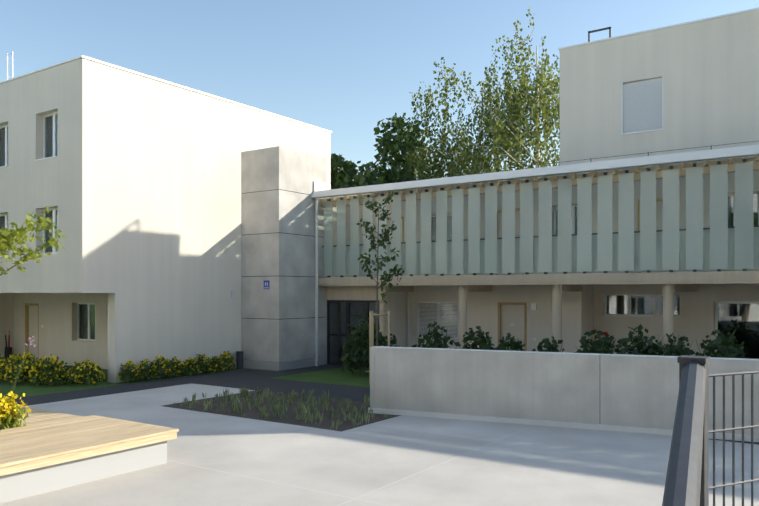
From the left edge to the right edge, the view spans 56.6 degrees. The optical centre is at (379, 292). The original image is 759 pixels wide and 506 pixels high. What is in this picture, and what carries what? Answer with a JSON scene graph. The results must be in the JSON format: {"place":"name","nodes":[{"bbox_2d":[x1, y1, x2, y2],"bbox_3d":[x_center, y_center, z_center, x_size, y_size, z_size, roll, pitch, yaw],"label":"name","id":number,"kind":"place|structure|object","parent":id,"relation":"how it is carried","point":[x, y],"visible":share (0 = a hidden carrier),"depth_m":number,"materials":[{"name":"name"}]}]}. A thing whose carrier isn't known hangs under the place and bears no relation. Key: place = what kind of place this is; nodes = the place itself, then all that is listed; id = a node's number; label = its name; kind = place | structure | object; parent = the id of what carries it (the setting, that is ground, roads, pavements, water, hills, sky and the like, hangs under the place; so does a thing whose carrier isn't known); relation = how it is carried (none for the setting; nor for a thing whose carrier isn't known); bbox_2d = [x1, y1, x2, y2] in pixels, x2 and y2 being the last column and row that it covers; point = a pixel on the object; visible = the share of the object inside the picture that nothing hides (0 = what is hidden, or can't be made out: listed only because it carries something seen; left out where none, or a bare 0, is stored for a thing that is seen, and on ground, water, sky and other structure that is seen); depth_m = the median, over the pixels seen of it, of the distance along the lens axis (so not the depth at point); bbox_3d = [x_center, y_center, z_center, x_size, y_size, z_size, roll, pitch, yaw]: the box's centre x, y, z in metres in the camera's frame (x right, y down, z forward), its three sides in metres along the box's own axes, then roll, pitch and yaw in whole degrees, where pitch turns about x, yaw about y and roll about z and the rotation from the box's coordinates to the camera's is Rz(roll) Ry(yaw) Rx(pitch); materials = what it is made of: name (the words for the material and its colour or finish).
{"place":"outdoors","nodes":[
{"label":"outdoors","id":0,"kind":"place"},
{"bbox_2d":[5,330,11,359],"bbox_3d":[-13.630,1.952,25.836,0.254,1.122,0.258,0,0,34],"label":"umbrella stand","id":1,"kind":"object","parent":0,"point":[8,350],"visible":0.88,"depth_m":25.76,"materials":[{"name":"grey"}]},
{"bbox_2d":[0,51,331,382],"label":"building","id":2,"kind":"structure","parent":0,"point":[131,179],"depth_m":20.68,"materials":[{"name":"paint"}]},
{"bbox_2d":[0,361,369,405],"bbox_3d":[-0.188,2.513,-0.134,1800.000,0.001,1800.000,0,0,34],"label":"terrain","id":3,"kind":"structure","parent":0,"point":[337,376],"depth_m":19.88,"materials":[{"name":"green plant"}]},
{"bbox_2d":[0,354,7,374],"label":"potentilla shrub","id":4,"kind":"object","parent":3,"relation":"on","point":[2,359],"visible":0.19,"depth_m":20.27,"materials":[{"name":"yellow plant"}]},
{"bbox_2d":[0,353,30,382],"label":"potentilla shrub","id":5,"kind":"object","parent":3,"relation":"on","point":[5,365],"visible":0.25,"depth_m":19.81,"materials":[{"name":"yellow plant"}]},
{"bbox_2d":[4,352,43,384],"bbox_3d":[-9.763,2.085,19.373,1.023,0.943,1.029,0,0,-24],"label":"potentilla shrub","id":6,"kind":"object","parent":3,"relation":"on","point":[26,365],"visible":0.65,"depth_m":19.15,"materials":[{"name":"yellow plant"}]},
{"bbox_2d":[26,354,69,385],"bbox_3d":[-8.993,2.101,19.095,1.125,0.868,1.049,0,0,34],"label":"potentilla shrub","id":7,"kind":"object","parent":3,"relation":"on","point":[43,370],"visible":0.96,"depth_m":18.95,"materials":[{"name":"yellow plant"}]},
{"bbox_2d":[64,359,104,384],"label":"potentilla shrub","id":8,"kind":"object","parent":3,"relation":"on","point":[98,372],"visible":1,"depth_m":19.14,"materials":[{"name":"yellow plant"}]},
{"bbox_2d":[116,360,141,382],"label":"potentilla shrub","id":9,"kind":"object","parent":3,"relation":"on","point":[126,370],"visible":0.98,"depth_m":19.56,"materials":[{"name":"green plant"}]},
{"bbox_2d":[135,358,158,380],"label":"potentilla shrub","id":10,"kind":"object","parent":3,"relation":"on","point":[146,368],"visible":0.94,"depth_m":19.99,"materials":[{"name":"green plant"}]},
{"bbox_2d":[152,355,171,378],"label":"potentilla shrub","id":11,"kind":"object","parent":3,"relation":"on","point":[164,365],"visible":0.79,"depth_m":20.41,"materials":[{"name":"green plant"}]},
{"bbox_2d":[165,356,184,376],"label":"potentilla shrub","id":12,"kind":"object","parent":3,"relation":"on","point":[177,369],"visible":0.69,"depth_m":20.89,"materials":[{"name":"green plant"}]},
{"bbox_2d":[181,357,200,374],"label":"potentilla shrub","id":13,"kind":"object","parent":3,"relation":"on","point":[189,363],"visible":0.92,"depth_m":21.23,"materials":[{"name":"green plant"}]},
{"bbox_2d":[191,353,212,373],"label":"potentilla shrub","id":14,"kind":"object","parent":3,"relation":"on","point":[206,366],"visible":0.73,"depth_m":21.74,"materials":[{"name":"green plant"}]},
{"bbox_2d":[205,355,224,372],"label":"potentilla shrub","id":15,"kind":"object","parent":3,"relation":"on","point":[213,363],"visible":0.77,"depth_m":22.14,"materials":[{"name":"green plant"}]},
{"bbox_2d":[219,351,234,370],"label":"potentilla shrub","id":16,"kind":"object","parent":3,"relation":"on","point":[226,356],"visible":0.85,"depth_m":22.60,"materials":[{"name":"green plant"}]},
{"bbox_2d":[236,351,243,368],"bbox_3d":[-4.580,2.223,23.107,0.260,0.580,0.260,0,0,34],"label":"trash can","id":17,"kind":"object","parent":3,"relation":"on","point":[239,360],"visible":1,"depth_m":23.02,"materials":[{"name":"grey metal"}]},
{"bbox_2d":[163,391,400,431],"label":"planting bed soil","id":18,"kind":"structure","parent":3,"relation":"on","point":[254,412],"depth_m":14.85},
{"bbox_2d":[173,387,388,429],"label":"lavender plants","id":19,"kind":"object","parent":18,"relation":"on","point":[245,392],"visible":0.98,"depth_m":15.10,"materials":[{"name":"green plant"}]},
{"bbox_2d":[241,146,326,370],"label":"elevator tower","id":20,"kind":"structure","parent":3,"relation":"on","point":[277,265],"depth_m":23.15,"materials":[{"name":"grey concrete"}]},
{"bbox_2d":[339,315,384,374],"bbox_3d":[-0.484,1.593,21.347,1.415,1.853,1.411,0,0,7],"label":"shrub","id":21,"kind":"object","parent":3,"relation":"on","point":[354,355],"visible":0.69,"depth_m":21.21,"materials":[{"name":"green plant"}]},
{"bbox_2d":[357,317,378,362],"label":"entrance shrub","id":22,"kind":"object","parent":3,"relation":"on","point":[363,338],"visible":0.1,"depth_m":23.59,"materials":[{"name":"green plant"}]},
{"bbox_2d":[331,112,425,194],"bbox_3d":[-1.251,-3.224,37.295,8.889,11.520,8.719,0,0,-27],"label":"maple tree","id":23,"kind":"object","parent":3,"relation":"on","point":[346,172],"visible":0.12,"depth_m":34.93,"materials":[{"name":"green plant"}]},
{"bbox_2d":[356,192,404,383],"bbox_3d":[-0.066,-0.202,19.637,1.209,5.432,1.271,0,0,24],"label":"young tree","id":24,"kind":"object","parent":3,"relation":"on","point":[385,239],"visible":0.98,"depth_m":19.48,"materials":[{"name":"green plant"}]},
{"bbox_2d":[374,120,435,179],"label":"birch tree","id":25,"kind":"object","parent":3,"relation":"on","point":[404,128],"depth_m":40.89,"materials":[{"name":"green plant"}]},
{"bbox_2d":[412,321,454,348],"bbox_3d":[1.483,1.652,19.030,1.458,1.732,1.435,0,0,34],"label":"rose bush","id":26,"kind":"object","parent":3,"relation":"on","point":[435,334],"visible":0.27,"depth_m":18.94,"materials":[{"name":"green plant"}]},
{"bbox_2d":[401,81,491,182],"bbox_3d":[3.051,-4.320,39.650,6.604,13.734,7.610,0,0,34],"label":"birch tree","id":27,"kind":"object","parent":3,"relation":"on","point":[419,170],"visible":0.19,"depth_m":37.58,"materials":[{"name":"green plant"}]},
{"bbox_2d":[453,326,497,349],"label":"rose bush","id":28,"kind":"object","parent":3,"relation":"on","point":[481,340],"visible":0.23,"depth_m":18.49,"materials":[{"name":"green plant"}]},
{"bbox_2d":[408,57,545,187],"bbox_3d":[5.059,-4.756,37.186,7.333,14.586,7.477,0,0,34],"label":"birch tree","id":29,"kind":"object","parent":3,"relation":"on","point":[449,166],"visible":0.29,"depth_m":36.37,"materials":[{"name":"green plant"}]},
{"bbox_2d":[455,6,559,180],"bbox_3d":[7.660,-5.574,35.629,7.754,16.224,8.278,0,0,34],"label":"birch tree","id":30,"kind":"object","parent":3,"relation":"on","point":[537,108],"visible":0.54,"depth_m":34.20,"materials":[{"name":"green plant"}]},
{"bbox_2d":[495,333,524,350],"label":"rose bush","id":31,"kind":"object","parent":3,"relation":"on","point":[513,345],"visible":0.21,"depth_m":18.09,"materials":[{"name":"green plant"}]},
{"bbox_2d":[509,64,559,178],"bbox_3d":[10.370,-4.950,36.349,7.246,14.988,6.654,0,0,34],"label":"birch tree","id":32,"kind":"object","parent":3,"relation":"on","point":[552,142],"visible":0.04,"depth_m":36.38,"materials":[{"name":"green plant"}]},
{"bbox_2d":[311,141,758,366],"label":"gallery building","id":33,"kind":"structure","parent":3,"relation":"on","point":[533,259],"depth_m":20.52,"materials":[{"name":"paint"}]},
{"bbox_2d":[532,336,564,351],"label":"rose bush","id":34,"kind":"object","parent":3,"relation":"on","point":[548,345],"visible":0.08,"depth_m":17.80,"materials":[{"name":"green plant"}]},
{"bbox_2d":[574,329,619,353],"bbox_3d":[5.394,1.709,17.386,1.560,1.619,1.536,0,0,34],"label":"rose bush","id":35,"kind":"object","parent":3,"relation":"on","point":[606,345],"visible":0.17,"depth_m":17.24,"materials":[{"name":"green plant"}]},
{"bbox_2d":[614,324,664,355],"bbox_3d":[6.173,1.635,16.872,1.555,1.765,1.502,0,0,34],"label":"rose bush","id":36,"kind":"object","parent":3,"relation":"on","point":[644,347],"visible":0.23,"depth_m":16.74,"materials":[{"name":"green plant"}]},
{"bbox_2d":[654,333,703,355],"bbox_3d":[6.793,1.719,16.115,1.336,1.602,1.435,0,0,34],"label":"rose bush","id":37,"kind":"object","parent":3,"relation":"on","point":[679,349],"visible":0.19,"depth_m":16.10,"materials":[{"name":"green plant"}]},
{"bbox_2d":[695,328,744,357],"bbox_3d":[7.473,1.643,15.342,1.322,1.752,1.338,0,0,-7],"label":"rose bush","id":38,"kind":"object","parent":3,"relation":"on","point":[722,349],"visible":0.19,"depth_m":15.20,"materials":[{"name":"green plant"}]},
{"bbox_2d":[0,383,758,505],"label":"concrete pavement","id":39,"kind":"structure","parent":0,"point":[226,460],"depth_m":10.19,"materials":[{"name":"grey concrete"}]},
{"bbox_2d":[0,407,178,503],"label":"deck bench","id":40,"kind":"object","parent":39,"relation":"on","point":[43,451],"visible":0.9,"depth_m":9.55,"materials":[{"name":"beige wood"}]},
{"bbox_2d":[662,355,758,505],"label":"fence","id":41,"kind":"object","parent":39,"relation":"on","point":[687,480],"visible":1,"depth_m":2.15,"materials":[{"name":"grey metal"}]},
{"bbox_2d":[0,0,758,180],"label":"sky","id":42,"kind":"structure","parent":0,"point":[343,68],"materials":[{"name":"blue"}]},
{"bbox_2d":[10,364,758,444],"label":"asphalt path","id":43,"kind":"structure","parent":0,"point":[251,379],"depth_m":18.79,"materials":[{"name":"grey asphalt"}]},
{"bbox_2d":[368,346,758,441],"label":"concrete garden wall","id":44,"kind":"structure","parent":43,"relation":"on","point":[621,393],"depth_m":13.24,"materials":[{"name":"grey concrete"}]},
{"bbox_2d":[558,8,758,175],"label":"block","id":45,"kind":"structure","parent":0,"point":[691,85],"depth_m":19.75,"materials":[{"name":"paint"}]},
{"label":"gravel strip","id":46,"kind":"object","parent":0,"visible":0},
{"bbox_2d":[379,333,399,346],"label":"entrance shrub","id":47,"kind":"object","parent":46,"relation":"on","point":[392,341],"visible":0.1,"depth_m":21.99,"materials":[{"name":"green plant"}]},
{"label":"flower bed soil","id":48,"kind":"structure","parent":0,"visible":0},
{"bbox_2d":[0,396,28,429],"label":"flower bed foliage","id":49,"kind":"object","parent":48,"relation":"on","point":[9,422],"visible":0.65,"depth_m":10.59,"materials":[{"name":"green plant"}]},
{"bbox_2d":[0,391,30,419],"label":"yellow flowers","id":50,"kind":"object","parent":49,"relation":"attached to","point":[4,401],"visible":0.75,"depth_m":10.61,"materials":[{"name":"yellow plant"}]},
{"bbox_2d":[8,335,35,397],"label":"verbena plants","id":51,"kind":"object","parent":48,"relation":"on","point":[30,343],"visible":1,"depth_m":10.84,"materials":[{"name":"green plant"}]},
{"bbox_2d":[0,206,65,275],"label":"honey locust tree","id":52,"kind":"object","parent":48,"relation":"on","point":[16,234],"visible":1,"depth_m":10.69,"materials":[{"name":"green plant"}]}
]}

